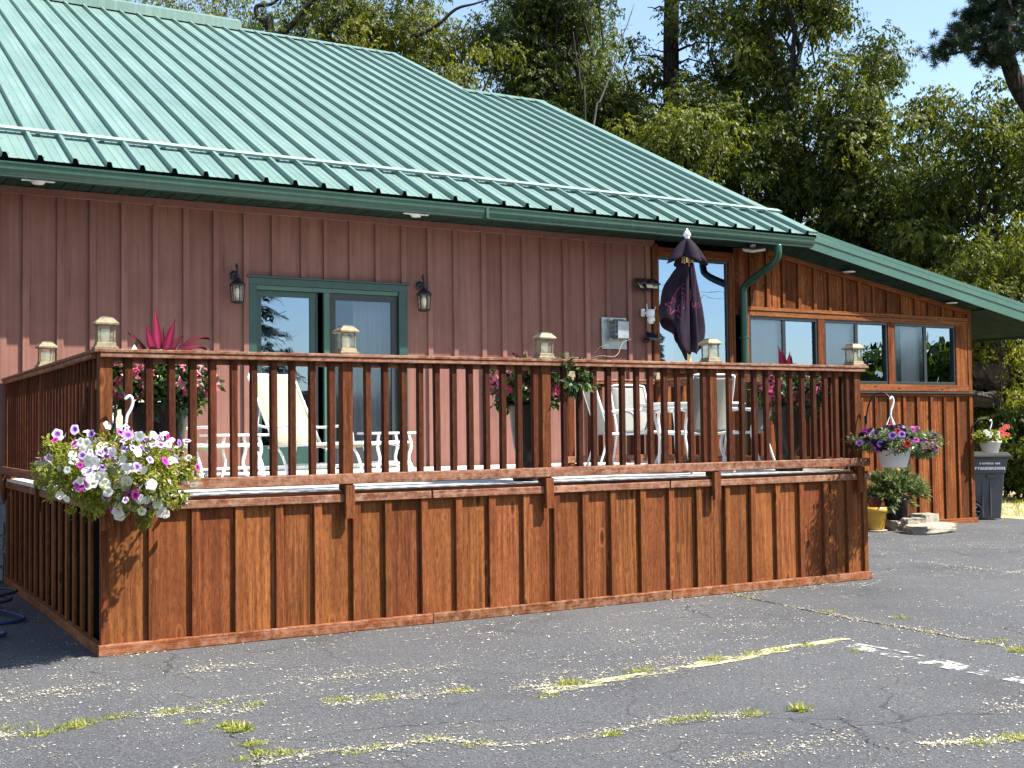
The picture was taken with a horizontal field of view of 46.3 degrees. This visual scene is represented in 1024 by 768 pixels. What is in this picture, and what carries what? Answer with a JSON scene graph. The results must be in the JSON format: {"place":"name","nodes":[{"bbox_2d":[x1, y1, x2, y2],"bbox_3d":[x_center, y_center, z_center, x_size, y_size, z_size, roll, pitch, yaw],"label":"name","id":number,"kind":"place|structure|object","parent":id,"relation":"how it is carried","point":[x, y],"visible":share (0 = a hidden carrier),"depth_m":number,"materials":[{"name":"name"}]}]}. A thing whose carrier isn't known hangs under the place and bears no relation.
{"place":"outdoors","nodes":[
{"label":"outdoors","id":0,"kind":"place"},
{"bbox_2d":[296,467,396,470],"bbox_3d":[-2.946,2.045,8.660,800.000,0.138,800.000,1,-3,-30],"label":"ground","id":1,"kind":"structure","parent":0,"point":[353,468],"depth_m":55.90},
{"bbox_2d":[127,0,238,17],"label":"broadleaf tree","id":2,"kind":"object","parent":1,"relation":"on","point":[168,3],"visible":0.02,"depth_m":43.25,"materials":[{"name":"green plant"}]},
{"bbox_2d":[197,0,311,36],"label":"broadleaf tree","id":3,"kind":"object","parent":1,"relation":"on","point":[249,13],"visible":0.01,"depth_m":43.98,"materials":[{"name":"green plant"}]},
{"bbox_2d":[251,0,427,468],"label":"broadleaf tree","id":4,"kind":"object","parent":1,"relation":"on","point":[326,27],"visible":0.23,"depth_m":40.13,"materials":[{"name":"green plant"}]},
{"bbox_2d":[253,0,486,39],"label":"forked tree","id":5,"kind":"object","parent":1,"relation":"on","point":[292,24],"visible":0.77,"depth_m":39.91,"materials":[{"name":"brown plant"}]},
{"bbox_2d":[332,0,481,85],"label":"broadleaf tree","id":6,"kind":"object","parent":1,"relation":"on","point":[426,49],"visible":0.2,"depth_m":39.81,"materials":[{"name":"green plant"}]},
{"bbox_2d":[430,33,528,96],"bbox_3d":[-0.143,-3.712,36.025,5.701,13.608,5.657,1,-3,-30],"label":"broadleaf tree","id":7,"kind":"object","parent":1,"relation":"on","point":[469,79],"visible":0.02,"depth_m":36.20,"materials":[{"name":"green plant"}]},
{"bbox_2d":[452,0,607,127],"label":"broadleaf tree","id":8,"kind":"object","parent":1,"relation":"on","point":[490,31],"visible":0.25,"depth_m":38.90,"materials":[{"name":"green plant"}]},
{"bbox_2d":[483,1,662,134],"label":"broadleaf tree","id":9,"kind":"object","parent":1,"relation":"on","point":[609,36],"depth_m":49.76,"materials":[{"name":"green plant"}]},
{"bbox_2d":[489,0,682,137],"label":"broadleaf tree","id":10,"kind":"object","parent":1,"relation":"on","point":[588,31],"visible":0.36,"depth_m":38.58,"materials":[{"name":"green plant"}]},
{"bbox_2d":[593,5,633,124],"bbox_3d":[2.468,-4.005,33.847,2.433,13.921,0.185,0,-2,-24],"label":"bare stem","id":11,"kind":"object","parent":1,"relation":"on","point":[596,107],"visible":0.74,"depth_m":34.18,"materials":[{"name":"grey plant"}]},
{"bbox_2d":[575,31,667,144],"bbox_3d":[3.691,-3.994,37.986,4.476,14.251,4.670,1,-3,-30],"label":"broadleaf tree","id":12,"kind":"object","parent":1,"relation":"on","point":[617,110],"visible":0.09,"depth_m":37.60,"materials":[{"name":"green plant"}]},
{"bbox_2d":[601,112,661,155],"bbox_3d":[3.658,-2.517,35.156,4.191,11.066,4.534,-1,-2,12],"label":"broadleaf tree","id":13,"kind":"object","parent":1,"relation":"on","point":[620,132],"visible":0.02,"depth_m":35.06,"materials":[{"name":"green plant"}]},
{"bbox_2d":[649,0,825,226],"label":"broadleaf tree","id":14,"kind":"object","parent":1,"relation":"on","point":[726,83],"visible":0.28,"depth_m":35.93,"materials":[{"name":"green plant"}]},
{"bbox_2d":[707,0,870,231],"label":"broadleaf tree","id":15,"kind":"object","parent":1,"relation":"on","point":[813,16],"visible":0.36,"depth_m":35.13,"materials":[{"name":"green plant"}]},
{"bbox_2d":[802,194,843,235],"bbox_3d":[10.361,-1.619,37.297,5.824,9.282,6.113,1,-3,-30],"label":"broadleaf tree","id":16,"kind":"object","parent":1,"relation":"on","point":[813,216],"depth_m":35.48,"materials":[{"name":"green plant"}]},
{"bbox_2d":[779,19,951,269],"bbox_3d":[10.010,-3.790,33.943,5.213,13.318,5.082,1,-3,-30],"label":"broadleaf tree","id":17,"kind":"object","parent":1,"relation":"on","point":[857,130],"visible":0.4,"depth_m":33.39,"materials":[{"name":"green plant"}]},
{"bbox_2d":[732,231,1023,523],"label":"sunroom","id":18,"kind":"structure","parent":1,"relation":"on","point":[908,329],"depth_m":20.17,"materials":[{"name":"brown wood"}]},
{"bbox_2d":[749,316,817,364],"bbox_3d":[4.251,-0.515,18.874,1.420,1.060,0.116,1,-3,-30],"label":"window","id":19,"kind":"structure","parent":18,"relation":"in","point":[766,333],"depth_m":18.82,"materials":[{"name":"clear glass"}]},
{"bbox_2d":[824,319,887,383],"bbox_3d":[5.616,-0.501,19.664,1.435,1.060,0.116,1,-3,-30],"label":"window","id":20,"kind":"structure","parent":18,"relation":"in","point":[838,333],"depth_m":19.61,"materials":[{"name":"clear glass"}]},
{"bbox_2d":[894,323,955,384],"bbox_3d":[7.017,-0.486,20.483,1.500,1.060,0.133,1,-3,-30],"label":"window","id":21,"kind":"structure","parent":18,"relation":"in","point":[908,332],"depth_m":20.44,"materials":[{"name":"clear glass"}]},
{"bbox_2d":[971,418,989,438],"bbox_3d":[8.181,0.774,20.920,0.370,0.368,0.033,0,-2,-10],"label":"plant hook","id":22,"kind":"object","parent":18,"relation":"attached to","point":[974,424],"visible":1,"depth_m":20.89,"materials":[{"name":"metal"}]},
{"bbox_2d":[971,419,1011,452],"bbox_3d":[8.335,0.913,20.971,0.761,0.591,0.519,1,-3,-30],"label":"hanging basket","id":23,"kind":"object","parent":22,"relation":"hanging from","point":[986,442],"visible":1,"depth_m":20.83,"materials":[{"name":"white plastic"}]},
{"bbox_2d":[0,518,1023,767],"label":"parking lot","id":24,"kind":"structure","parent":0,"point":[918,578],"depth_m":7.49,"materials":[{"name":"grey asphalt"}]},
{"bbox_2d":[0,587,25,638],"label":"garden hose","id":25,"kind":"object","parent":24,"relation":"on","point":[2,610],"visible":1,"depth_m":10.56,"materials":[{"name":"rubber"}]},
{"bbox_2d":[220,726,263,766],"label":"asphalt crack","id":26,"kind":"object","parent":24,"relation":"on","point":[247,747],"visible":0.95,"depth_m":6.06,"materials":[{"name":"black asphalt"}]},
{"bbox_2d":[0,0,817,581],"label":"house","id":27,"kind":"structure","parent":24,"relation":"on","point":[186,162],"depth_m":16.01,"materials":[{"name":"red paint"}]},
{"bbox_2d":[21,179,54,184],"bbox_3d":[-5.109,-2.179,12.915,0.340,0.053,0.170,1,-3,-30],"label":"soffit light","id":28,"kind":"object","parent":27,"relation":"attached to","point":[38,182],"visible":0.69,"depth_m":12.87,"materials":[{"name":"white plastic"}]},
{"bbox_2d":[229,263,245,303],"bbox_3d":[-3.287,-1.202,14.332,0.173,0.492,0.230,1,-3,-30],"label":"wall lantern","id":29,"kind":"object","parent":27,"relation":"attached to","point":[237,281],"depth_m":14.30,"materials":[{"name":"metal"}]},
{"bbox_2d":[247,275,409,469],"bbox_3d":[-2.329,-0.122,15.112,2.160,2.365,0.325,1,-3,-30],"label":"sliding door","id":30,"kind":"structure","parent":27,"relation":"in","point":[379,308],"depth_m":15.31,"materials":[{"name":"green glass"}]},
{"bbox_2d":[403,212,428,217],"bbox_3d":[-1.214,-2.139,15.168,0.340,0.053,0.170,1,-3,-30],"label":"soffit light","id":31,"kind":"object","parent":27,"relation":"attached to","point":[414,215],"visible":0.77,"depth_m":15.13,"materials":[{"name":"white plastic"}]},
{"bbox_2d":[416,275,431,311],"bbox_3d":[-1.149,-1.180,15.568,0.173,0.492,0.230,1,-3,-30],"label":"wall lantern","id":32,"kind":"object","parent":27,"relation":"attached to","point":[420,286],"depth_m":15.54,"materials":[{"name":"metal"}]},
{"bbox_2d":[601,317,628,348],"bbox_3d":[1.504,-0.729,17.115,0.430,0.450,0.177,1,-3,-30],"label":"wall vent","id":33,"kind":"object","parent":27,"relation":"attached to","point":[614,333],"depth_m":17.11,"materials":[{"name":"grey metal"}]},
{"bbox_2d":[634,278,660,290],"bbox_3d":[1.955,-1.452,17.406,0.396,0.178,0.182,1,-3,-30],"label":"solar floodlight","id":34,"kind":"object","parent":27,"relation":"attached to","point":[643,284],"visible":1,"depth_m":17.36,"materials":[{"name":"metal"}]},
{"bbox_2d":[641,304,655,323],"bbox_3d":[1.983,-1.017,17.395,0.224,0.296,0.138,-1,-2,5],"label":"security camera","id":35,"kind":"object","parent":27,"relation":"attached to","point":[650,314],"visible":1,"depth_m":17.34,"materials":[{"name":"white plastic"}]},
{"bbox_2d":[643,319,657,341],"bbox_3d":[2.017,-0.785,17.403,0.220,0.358,0.137,0,-2,-6],"label":"solar charger","id":36,"kind":"object","parent":27,"relation":"attached to","point":[651,336],"visible":1,"depth_m":17.38,"materials":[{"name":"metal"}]},
{"bbox_2d":[658,247,735,462],"bbox_3d":[2.718,-0.387,18.076,1.460,3.240,0.390,1,-3,-30],"label":"tall window","id":37,"kind":"structure","parent":27,"relation":"in","point":[726,259],"depth_m":18.13,"materials":[{"name":"clear glass"}]},
{"bbox_2d":[743,244,765,252],"bbox_3d":[3.664,-2.039,18.137,0.272,0.144,0.220,1,-3,-30],"label":"eave floodlight","id":38,"kind":"object","parent":27,"relation":"attached to","point":[752,248],"visible":1,"depth_m":18.09,"materials":[{"name":"white plastic"}]},
{"bbox_2d":[309,718,510,737],"bbox_3d":[-0.545,1.851,6.479,1.122,0.001,0.100,0,-2,-18],"label":"asphalt crack","id":39,"kind":"object","parent":24,"relation":"on","point":[413,725],"visible":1,"depth_m":6.52,"materials":[{"name":"black asphalt"}]},
{"bbox_2d":[1,348,872,656],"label":"deck","id":40,"kind":"structure","parent":24,"relation":"on","point":[237,556],"depth_m":10.26,"materials":[{"name":"cedar-stained wood"},{"name":"light grey decking"}]},
{"bbox_2d":[34,341,57,367],"bbox_3d":[-4.284,-0.271,11.018,0.166,0.238,0.166,2,-3,-34],"label":"post lantern","id":41,"kind":"object","parent":40,"relation":"on","point":[47,357],"visible":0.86,"depth_m":10.99,"materials":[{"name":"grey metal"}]},
{"bbox_2d":[91,316,118,348],"bbox_3d":[-2.972,-0.373,8.750,0.166,0.238,0.166,1,-2,-29],"label":"post lantern","id":42,"kind":"object","parent":40,"relation":"on","point":[111,322],"visible":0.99,"depth_m":8.71,"materials":[{"name":"grey metal"}]},
{"bbox_2d":[112,390,125,444],"bbox_3d":[-2.818,0.240,8.590,0.028,0.398,0.284,1,-3,-32],"label":"plant hook","id":43,"kind":"object","parent":40,"relation":"attached to","point":[115,407],"visible":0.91,"depth_m":8.68,"materials":[{"name":"metal"}]},
{"bbox_2d":[28,394,202,530],"bbox_3d":[-2.810,0.554,8.382,1.282,0.968,0.967,1,-3,-30],"label":"hanging basket","id":44,"kind":"object","parent":43,"relation":"hanging from","point":[137,484],"visible":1,"depth_m":8.19,"materials":[{"name":"white plastic"}]},
{"bbox_2d":[112,308,225,492],"bbox_3d":[-2.763,0.127,9.416,1.093,1.470,0.772,1,-3,-30],"label":"flower planter","id":45,"kind":"object","parent":40,"relation":"on","point":[157,340],"visible":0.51,"depth_m":9.28,"materials":[{"name":"brown metal"}]},
{"bbox_2d":[112,400,264,477],"bbox_3d":[-3.283,0.452,11.744,1.900,0.990,0.759,-2,-3,40],"label":"sun lounger","id":46,"kind":"object","parent":40,"relation":"on","point":[119,425],"visible":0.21,"depth_m":11.32,"materials":[{"name":"white plastic"}]},
{"bbox_2d":[199,434,268,477],"bbox_3d":[-2.781,0.728,11.994,0.540,0.456,0.500,1,-3,-34],"label":"side table","id":47,"kind":"object","parent":40,"relation":"on","point":[223,436],"visible":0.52,"depth_m":11.92,"materials":[{"name":"white plastic"}]},
{"bbox_2d":[247,373,409,474],"bbox_3d":[-1.935,0.412,12.516,1.750,1.098,0.759,-2,-3,36],"label":"sun lounger","id":48,"kind":"object","parent":40,"relation":"on","point":[282,406],"visible":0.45,"depth_m":12.83,"materials":[{"name":"white plastic"}]},
{"bbox_2d":[332,325,359,353],"bbox_3d":[-1.346,-0.356,9.696,0.166,0.238,0.166,2,-5,-34],"label":"post lantern","id":49,"kind":"object","parent":40,"relation":"on","point":[348,330],"visible":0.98,"depth_m":9.66,"materials":[{"name":"grey metal"}]},
{"bbox_2d":[357,432,415,471],"bbox_3d":[-1.394,0.766,13.430,0.540,0.456,0.500,0,-2,-27],"label":"side table","id":50,"kind":"object","parent":40,"relation":"on","point":[395,452],"visible":0.62,"depth_m":13.32,"materials":[{"name":"white plastic"}]},
{"bbox_2d":[531,332,556,358],"bbox_3d":[0.285,-0.339,10.632,0.166,0.238,0.166,2,-2,-24],"label":"post lantern","id":51,"kind":"object","parent":40,"relation":"on","point":[544,353],"visible":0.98,"depth_m":10.59,"materials":[{"name":"grey metal"}]},
{"bbox_2d":[481,339,630,480],"bbox_3d":[0.350,0.237,10.963,1.233,1.294,0.887,-2,-3,30],"label":"flower planter","id":52,"kind":"object","parent":40,"relation":"on","point":[572,386],"visible":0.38,"depth_m":10.89,"materials":[{"name":"brown metal"}]},
{"bbox_2d":[583,390,646,465],"bbox_3d":[1.178,0.456,13.441,0.712,1.012,0.619,0,-2,-12],"label":"patio chair","id":53,"kind":"object","parent":40,"relation":"on","point":[600,421],"visible":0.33,"depth_m":13.28,"materials":[{"name":"grey plastic"}]},
{"bbox_2d":[612,384,674,464],"bbox_3d":[1.582,0.494,14.566,0.619,1.012,0.712,0,-2,-26],"label":"patio chair","id":54,"kind":"object","parent":40,"relation":"on","point":[629,405],"visible":0.31,"depth_m":14.79,"materials":[{"name":"grey plastic"}]},
{"bbox_2d":[658,228,707,462],"bbox_3d":[1.996,-0.401,13.502,0.539,2.721,0.539,-2,-3,37],"label":"patio umbrella","id":55,"kind":"object","parent":40,"relation":"on","point":[681,315],"visible":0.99,"depth_m":13.44,"materials":[{"name":"fabric"}]},
{"bbox_2d":[640,402,737,463],"bbox_3d":[2.007,0.585,13.464,1.230,0.741,1.230,1,-3,-30],"label":"dining table","id":56,"kind":"object","parent":40,"relation":"on","point":[657,406],"visible":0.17,"depth_m":13.23,"materials":[{"name":"white plastic"}]},
{"bbox_2d":[657,373,735,473],"bbox_3d":[1.919,0.409,12.413,0.619,1.012,0.712,0,-2,-22],"label":"patio chair","id":57,"kind":"object","parent":40,"relation":"on","point":[721,406],"visible":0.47,"depth_m":12.20,"materials":[{"name":"grey plastic"}]},
{"bbox_2d":[698,338,722,362],"bbox_3d":[1.916,-0.323,11.581,0.166,0.238,0.166,1,-3,-28],"label":"post lantern","id":58,"kind":"object","parent":40,"relation":"on","point":[710,343],"visible":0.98,"depth_m":11.54,"materials":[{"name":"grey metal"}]},
{"bbox_2d":[722,393,774,461],"bbox_3d":[2.546,0.431,13.207,0.712,1.012,0.619,-2,-3,30],"label":"patio chair","id":59,"kind":"object","parent":40,"relation":"on","point":[760,419],"visible":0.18,"depth_m":13.07,"materials":[{"name":"grey plastic"}]},
{"bbox_2d":[747,346,831,470],"bbox_3d":[2.933,0.256,12.740,0.919,1.330,0.791,1,-3,-30],"label":"flower planter","id":60,"kind":"object","parent":40,"relation":"on","point":[782,358],"visible":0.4,"depth_m":12.57,"materials":[{"name":"brown metal"}]},
{"bbox_2d":[842,343,865,365],"bbox_3d":[3.576,-0.306,12.541,0.166,0.238,0.166,-1,-3,-29],"label":"post lantern","id":61,"kind":"object","parent":40,"relation":"on","point":[853,354],"visible":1,"depth_m":12.50,"materials":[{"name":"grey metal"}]},
{"bbox_2d":[864,392,888,427],"bbox_3d":[3.788,0.286,12.434,0.271,0.403,0.034,-2,-3,36],"label":"plant hook","id":62,"kind":"object","parent":40,"relation":"attached to","point":[865,421],"visible":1,"depth_m":12.48,"materials":[{"name":"metal"}]},
{"bbox_2d":[841,396,949,467],"bbox_3d":[4.017,0.491,12.402,1.134,0.736,0.991,1,-3,-30],"label":"hanging basket","id":63,"kind":"object","parent":62,"relation":"hanging from","point":[892,447],"visible":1,"depth_m":12.20,"materials":[{"name":"white plastic"}]},
{"bbox_2d":[0,519,1023,767],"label":"plant litter","id":64,"kind":"object","parent":24,"relation":"on","point":[962,741],"visible":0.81,"depth_m":7.32,"materials":[{"name":"beige plant"}]},
{"bbox_2d":[0,595,1023,761],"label":"crack weeds","id":65,"kind":"object","parent":24,"relation":"on","point":[237,726],"visible":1,"depth_m":6.58,"materials":[{"name":"green plant"}]},
{"bbox_2d":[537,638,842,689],"bbox_3d":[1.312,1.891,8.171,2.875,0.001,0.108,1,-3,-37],"label":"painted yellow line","id":66,"kind":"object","parent":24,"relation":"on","point":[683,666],"visible":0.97,"depth_m":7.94,"materials":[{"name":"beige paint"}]},
{"bbox_2d":[537,638,847,693],"bbox_3d":[1.343,1.890,8.132,2.874,0.001,0.172,1,-3,-36],"label":"painted yellow line","id":67,"kind":"object","parent":24,"relation":"on","point":[691,665],"visible":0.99,"depth_m":8.10,"materials":[{"name":"beige paint"}]},
{"bbox_2d":[838,716,901,751],"bbox_3d":[1.817,1.813,6.216,0.099,0.001,0.743,0,-2,-7],"label":"asphalt crack","id":68,"kind":"object","parent":24,"relation":"on","point":[863,735],"visible":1,"depth_m":6.18,"materials":[{"name":"black asphalt"}]},
{"bbox_2d":[731,594,1012,647],"bbox_3d":[2.917,1.935,9.780,0.164,0.001,3.724,0,-2,-25],"label":"asphalt seam","id":69,"kind":"object","parent":24,"relation":"on","point":[873,622],"visible":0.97,"depth_m":9.70,"materials":[{"name":"black asphalt"}]},
{"bbox_2d":[867,495,887,531],"bbox_3d":[5.713,2.034,18.897,0.430,0.581,0.430,1,-3,-30],"label":"flower pot","id":70,"kind":"object","parent":24,"relation":"on","point":[877,512],"visible":0.88,"depth_m":18.75,"materials":[{"name":"ceramic"}]},
{"bbox_2d":[884,519,902,530],"bbox_3d":[6.167,2.255,19.167,0.452,0.189,0.454,0,-2,-24],"label":"stone","id":71,"kind":"object","parent":24,"relation":"on","point":[893,525],"visible":0.44,"depth_m":18.99,"materials":[{"name":"stone"}]},
{"bbox_2d":[867,463,931,519],"bbox_3d":[6.169,1.714,19.206,1.156,0.954,1.090,1,-3,-30],"label":"potted shrub","id":72,"kind":"object","parent":71,"relation":"on","point":[897,504],"visible":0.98,"depth_m":19.06,"materials":[{"name":"green plant"}]},
{"bbox_2d":[862,646,984,671],"bbox_3d":[2.869,1.868,8.049,0.092,0.001,1.684,1,-3,-31],"label":"painted white line","id":73,"kind":"object","parent":24,"relation":"on","point":[913,656],"visible":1,"depth_m":8.07,"materials":[{"name":"grey paint"}]},
{"bbox_2d":[903,522,956,534],"bbox_3d":[6.492,2.238,18.569,1.089,0.169,0.486,1,-3,-42],"label":"stone","id":74,"kind":"object","parent":24,"relation":"on","point":[930,528],"visible":0.98,"depth_m":18.31,"materials":[{"name":"stone"}]},
{"bbox_2d":[900,517,926,526],"bbox_3d":[6.258,2.155,18.677,0.350,0.150,0.242,0,-2,-10],"label":"stone","id":75,"kind":"object","parent":74,"relation":"on","point":[912,520],"visible":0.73,"depth_m":18.59,"materials":[{"name":"stone"}]},
{"bbox_2d":[908,512,938,521],"bbox_3d":[6.602,2.197,19.221,0.522,0.279,0.340,1,-3,-44],"label":"stone","id":76,"kind":"object","parent":74,"relation":"on","point":[930,517],"visible":0.47,"depth_m":19.08,"materials":[{"name":"stone"}]},
{"bbox_2d":[846,646,1023,683],"bbox_3d":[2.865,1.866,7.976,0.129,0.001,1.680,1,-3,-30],"label":"painted white line","id":77,"kind":"object","parent":24,"relation":"on","point":[951,666],"visible":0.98,"depth_m":7.90,"materials":[{"name":"grey paint"}]},
{"bbox_2d":[858,643,1018,676],"bbox_3d":[2.894,1.867,8.093,0.108,0.001,1.664,1,-2,-29],"label":"painted white line","id":78,"kind":"object","parent":24,"relation":"on","point":[909,652],"visible":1,"depth_m":8.39,"materials":[{"name":"grey paint"}]},
{"bbox_2d":[974,451,1013,518],"bbox_3d":[8.479,1.846,21.837,1.054,1.218,0.795,-1,-2,4],"label":"wheeled bin","id":79,"kind":"object","parent":24,"relation":"on","point":[990,469],"visible":0.68,"depth_m":21.52,"materials":[{"name":"grey plastic"}]},
{"bbox_2d":[123,0,1023,340],"label":"sky","id":80,"kind":"structure","parent":0,"point":[915,18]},
{"bbox_2d":[653,373,659,379],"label":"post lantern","id":81,"kind":"object","parent":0,"point":[656,376],"visible":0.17,"depth_m":15.45,"materials":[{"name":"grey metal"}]},
{"bbox_2d":[1001,491,1023,518],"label":"dry grass verge","id":82,"kind":"structure","parent":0,"point":[1012,514],"depth_m":24.56,"materials":[{"name":"yellow plant"}]},
{"bbox_2d":[828,80,1009,276],"bbox_3d":[10.871,-2.688,32.114,4.521,11.027,4.603,1,-3,-30],"label":"broadleaf tree","id":83,"kind":"object","parent":82,"relation":"on","point":[927,117],"visible":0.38,"depth_m":31.67,"materials":[{"name":"green plant"}]},
{"bbox_2d":[914,0,1023,113],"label":"pine tree","id":84,"kind":"object","parent":82,"relation":"on","point":[1001,46],"visible":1,"depth_m":26.76,"materials":[{"name":"green plant"}]},
{"bbox_2d":[926,226,1023,497],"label":"bush","id":85,"kind":"object","parent":82,"relation":"on","point":[1002,272],"visible":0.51,"depth_m":27.27,"materials":[{"name":"green plant"}]},
{"bbox_2d":[972,339,1023,450],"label":"bush","id":86,"kind":"object","parent":82,"relation":"on","point":[976,414],"visible":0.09,"depth_m":28.93,"materials":[{"name":"green plant"}]},
{"bbox_2d":[973,339,1023,445],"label":"bush","id":87,"kind":"object","parent":82,"relation":"on","point":[1012,392],"visible":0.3,"depth_m":28.41,"materials":[{"name":"green plant"}]},
{"bbox_2d":[973,399,1023,498],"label":"bush","id":88,"kind":"object","parent":82,"relation":"on","point":[1004,448],"visible":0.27,"depth_m":27.39,"materials":[{"name":"green plant"}]},
{"bbox_2d":[991,399,1023,499],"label":"bush","id":89,"kind":"object","parent":82,"relation":"on","point":[1019,467],"visible":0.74,"depth_m":26.87,"materials":[{"name":"green plant"}]},
{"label":"bank","id":90,"kind":"structure","parent":0,"visible":0},
{"bbox_2d":[573,32,585,120],"bbox_3d":[2.019,-3.721,35.014,0.118,13.446,0.537,1,-3,-41],"label":"bare stem","id":91,"kind":"object","parent":90,"relation":"on","point":[583,92],"visible":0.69,"depth_m":35.10,"materials":[{"name":"brown plant"}]},
{"bbox_2d":[616,0,716,154],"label":"pine tree","id":92,"kind":"object","parent":90,"relation":"on","point":[670,58],"visible":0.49,"depth_m":37.19,"materials":[{"name":"green plant"}]},
{"bbox_2d":[631,74,781,208],"bbox_3d":[5.243,-3.022,34.193,5.201,11.946,5.082,1,-3,-30],"label":"broadleaf tree","id":93,"kind":"object","parent":90,"relation":"on","point":[688,153],"visible":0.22,"depth_m":33.44,"materials":[{"name":"green plant"}]},
{"bbox_2d":[878,68,1023,393],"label":"broadleaf tree","id":94,"kind":"object","parent":90,"relation":"on","point":[989,141],"visible":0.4,"depth_m":29.59,"materials":[{"name":"green plant"}]},
{"bbox_2d":[973,391,1003,408],"bbox_3d":[11.288,0.372,28.684,0.764,0.463,1.163,-2,-3,38],"label":"rock","id":95,"kind":"object","parent":90,"relation":"on","point":[986,400],"visible":0.72,"depth_m":28.34,"materials":[{"name":"grey stone"}]},
{"bbox_2d":[972,359,1012,390],"bbox_3d":[11.621,-0.204,28.964,1.050,0.808,0.775,1,-3,-44],"label":"rock","id":96,"kind":"object","parent":95,"relation":"on","point":[988,378],"visible":0.8,"depth_m":28.68,"materials":[{"name":"grey stone"}]},
{"bbox_2d":[968,55,1023,356],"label":"broadleaf tree","id":97,"kind":"object","parent":90,"relation":"on","point":[1010,217],"visible":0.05,"depth_m":33.54,"materials":[{"name":"green plant"}]},
{"bbox_2d":[1009,362,1023,384],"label":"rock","id":98,"kind":"object","parent":90,"relation":"on","point":[1018,380],"visible":0.11,"depth_m":28.97,"materials":[{"name":"grey stone"}]}
]}

